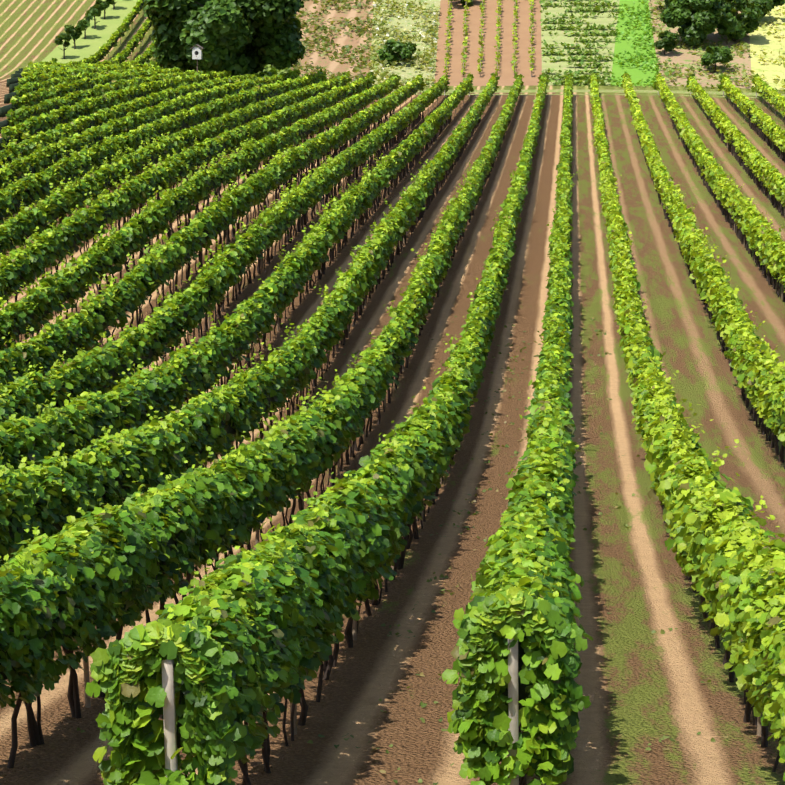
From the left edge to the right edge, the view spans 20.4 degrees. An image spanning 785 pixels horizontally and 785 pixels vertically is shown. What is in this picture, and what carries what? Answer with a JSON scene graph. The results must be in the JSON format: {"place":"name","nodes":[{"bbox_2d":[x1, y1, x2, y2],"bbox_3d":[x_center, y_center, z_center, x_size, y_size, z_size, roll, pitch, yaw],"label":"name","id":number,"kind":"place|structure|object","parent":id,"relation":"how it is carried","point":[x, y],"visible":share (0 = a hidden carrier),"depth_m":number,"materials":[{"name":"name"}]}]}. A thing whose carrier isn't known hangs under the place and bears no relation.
{"place":"outdoors","nodes":[
{"label":"outdoors","id":0,"kind":"place"},
{"bbox_2d":[0,0,784,784],"bbox_3d":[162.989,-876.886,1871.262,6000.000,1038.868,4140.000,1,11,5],"label":"ground","id":1,"kind":"structure","parent":0,"point":[640,682],"depth_m":50.31,"materials":[{"name":"soil"}]},
{"bbox_2d":[54,32,71,58],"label":"young tree","id":2,"kind":"object","parent":1,"relation":"on","point":[61,37],"depth_m":213.22,"materials":[{"name":"green plant"}]},
{"bbox_2d":[64,25,84,48],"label":"young tree","id":3,"kind":"object","parent":1,"relation":"on","point":[76,34],"depth_m":217.25,"materials":[{"name":"green plant"}]},
{"bbox_2d":[77,14,92,38],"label":"young tree","id":4,"kind":"object","parent":1,"relation":"on","point":[85,23],"depth_m":220.41,"materials":[{"name":"green plant"}]},
{"bbox_2d":[42,0,138,62],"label":"grass strip","id":5,"kind":"object","parent":1,"relation":"on","point":[98,37],"visible":0.48,"depth_m":222.42,"materials":[{"name":"green plant"}]},
{"bbox_2d":[85,4,101,28],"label":"young tree","id":6,"kind":"object","parent":1,"relation":"on","point":[95,10],"depth_m":224.42,"materials":[{"name":"green plant"}]},
{"bbox_2d":[95,0,114,18],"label":"young tree","id":7,"kind":"object","parent":1,"relation":"on","point":[104,5],"depth_m":227.83,"materials":[{"name":"green plant"}]},
{"bbox_2d":[190,44,203,71],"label":"bird box on pole","id":8,"kind":"object","parent":1,"relation":"on","point":[197,53],"visible":0.85,"depth_m":176.49,"materials":[{"name":"white paint"}]},
{"bbox_2d":[142,0,305,75],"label":"tree","id":9,"kind":"object","parent":1,"relation":"on","point":[262,33],"depth_m":187.35,"materials":[{"name":"green plant"}]},
{"bbox_2d":[258,16,294,74],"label":"field","id":10,"kind":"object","parent":1,"relation":"on","point":[282,71],"depth_m":211.30,"materials":[{"name":"green plant"}]},
{"bbox_2d":[291,0,372,82],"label":"brown field furrows","id":11,"kind":"structure","parent":1,"relation":"on","point":[335,66],"depth_m":222.55,"materials":[{"name":"soil"}]},
{"bbox_2d":[1,298,753,732],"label":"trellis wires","id":12,"kind":"object","parent":1,"relation":"on","point":[135,514],"visible":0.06,"depth_m":46.12,"materials":[{"name":"grey metal"}]},
{"bbox_2d":[0,386,784,784],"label":"vine leaves","id":13,"kind":"object","parent":1,"relation":"on","point":[730,558],"visible":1,"depth_m":20.72,"materials":[{"name":"green plant"}]},
{"bbox_2d":[0,161,784,465],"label":"vine leaves","id":14,"kind":"object","parent":1,"relation":"on","point":[353,397],"visible":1,"depth_m":65.02,"materials":[{"name":"green plant"}]},
{"bbox_2d":[0,0,784,230],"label":"vine leaves","id":15,"kind":"object","parent":1,"relation":"on","point":[77,74],"visible":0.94,"depth_m":129.86,"materials":[{"name":"green plant"}]},
{"bbox_2d":[0,0,784,784],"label":"vine","id":16,"kind":"object","parent":1,"relation":"on","point":[35,732],"depth_m":77.98,"materials":[{"name":"plant"}]},
{"bbox_2d":[3,27,784,735],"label":"vine stakes","id":17,"kind":"object","parent":1,"relation":"on","point":[87,697],"visible":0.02,"depth_m":64.39,"materials":[{"name":"brown wood"}]},
{"bbox_2d":[376,39,416,64],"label":"hill bush","id":18,"kind":"object","parent":1,"relation":"on","point":[405,50],"depth_m":212.75,"materials":[{"name":"green plant"}]},
{"bbox_2d":[77,316,727,784],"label":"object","id":19,"kind":"object","parent":1,"relation":"on","point":[485,540],"visible":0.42,"depth_m":38.66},
{"bbox_2d":[370,0,439,85],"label":"field weed flowers","id":20,"kind":"object","parent":1,"relation":"on","point":[407,71],"visible":0.33,"depth_m":223.61,"materials":[{"name":"plant"}]},
{"bbox_2d":[161,89,756,784],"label":"trellis posts","id":21,"kind":"object","parent":1,"relation":"on","point":[169,711],"visible":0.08,"depth_m":14.50,"materials":[{"name":"grey wood"}]},
{"bbox_2d":[449,0,472,6],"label":"hill bush","id":22,"kind":"object","parent":1,"relation":"on","point":[463,2],"depth_m":232.07,"materials":[{"name":"green plant"}]},
{"bbox_2d":[442,0,535,74],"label":"crop rows","id":23,"kind":"object","parent":1,"relation":"on","point":[464,43],"visible":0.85,"depth_m":218.56,"materials":[{"name":"green plant"}]},
{"bbox_2d":[259,0,784,90],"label":"field plants","id":24,"kind":"object","parent":1,"relation":"on","point":[386,74],"visible":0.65,"depth_m":218.46,"materials":[{"name":"green plant"}]},
{"bbox_2d":[541,0,619,84],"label":"field garden beds","id":25,"kind":"object","parent":1,"relation":"on","point":[605,19],"visible":0.56,"depth_m":220.04,"materials":[{"name":"green plant"}]},
{"bbox_2d":[611,0,658,85],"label":"grass strip","id":26,"kind":"object","parent":1,"relation":"on","point":[636,73],"visible":0.54,"depth_m":216.19,"materials":[{"name":"green plant"}]},
{"bbox_2d":[658,0,725,46],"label":"hill tree","id":27,"kind":"object","parent":1,"relation":"on","point":[698,26],"depth_m":214.88,"materials":[{"name":"green plant"}]},
{"bbox_2d":[732,0,784,16],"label":"hill tree","id":28,"kind":"object","parent":1,"relation":"on","point":[766,6],"visible":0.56,"depth_m":223.83,"materials":[{"name":"green plant"}]},
{"bbox_2d":[749,3,784,89],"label":"field","id":29,"kind":"structure","parent":1,"relation":"on","point":[773,44],"depth_m":216.03,"materials":[{"name":"plant"}]},
{"bbox_2d":[434,0,541,85],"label":"vineyard soil","id":30,"kind":"structure","parent":0,"point":[488,61],"depth_m":219.61,"materials":[{"name":"brown soil"}]},
{"bbox_2d":[446,1,531,76],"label":"plant stakes","id":31,"kind":"object","parent":30,"relation":"in","point":[498,39],"visible":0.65,"depth_m":213.70,"materials":[{"name":"brown wood"}]},
{"bbox_2d":[392,89,784,97],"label":"headland grass path","id":32,"kind":"structure","parent":0,"point":[616,91],"depth_m":200.83,"materials":[{"name":"green plant"}]},
{"bbox_2d":[648,0,751,88],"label":"orchard soil","id":33,"kind":"structure","parent":0,"point":[685,56],"depth_m":212.73,"materials":[{"name":"brown soil"}]},
{"bbox_2d":[653,30,679,54],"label":"hill tree","id":34,"kind":"object","parent":33,"relation":"on","point":[668,43],"depth_m":213.43,"materials":[{"name":"green plant"}]},
{"bbox_2d":[701,46,732,71],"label":"hill tree","id":35,"kind":"object","parent":33,"relation":"on","point":[718,55],"depth_m":207.85,"materials":[{"name":"green plant"}]},
{"bbox_2d":[715,0,762,42],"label":"hill tree","id":36,"kind":"object","parent":33,"relation":"on","point":[730,25],"depth_m":216.65,"materials":[{"name":"green plant"}]}
]}

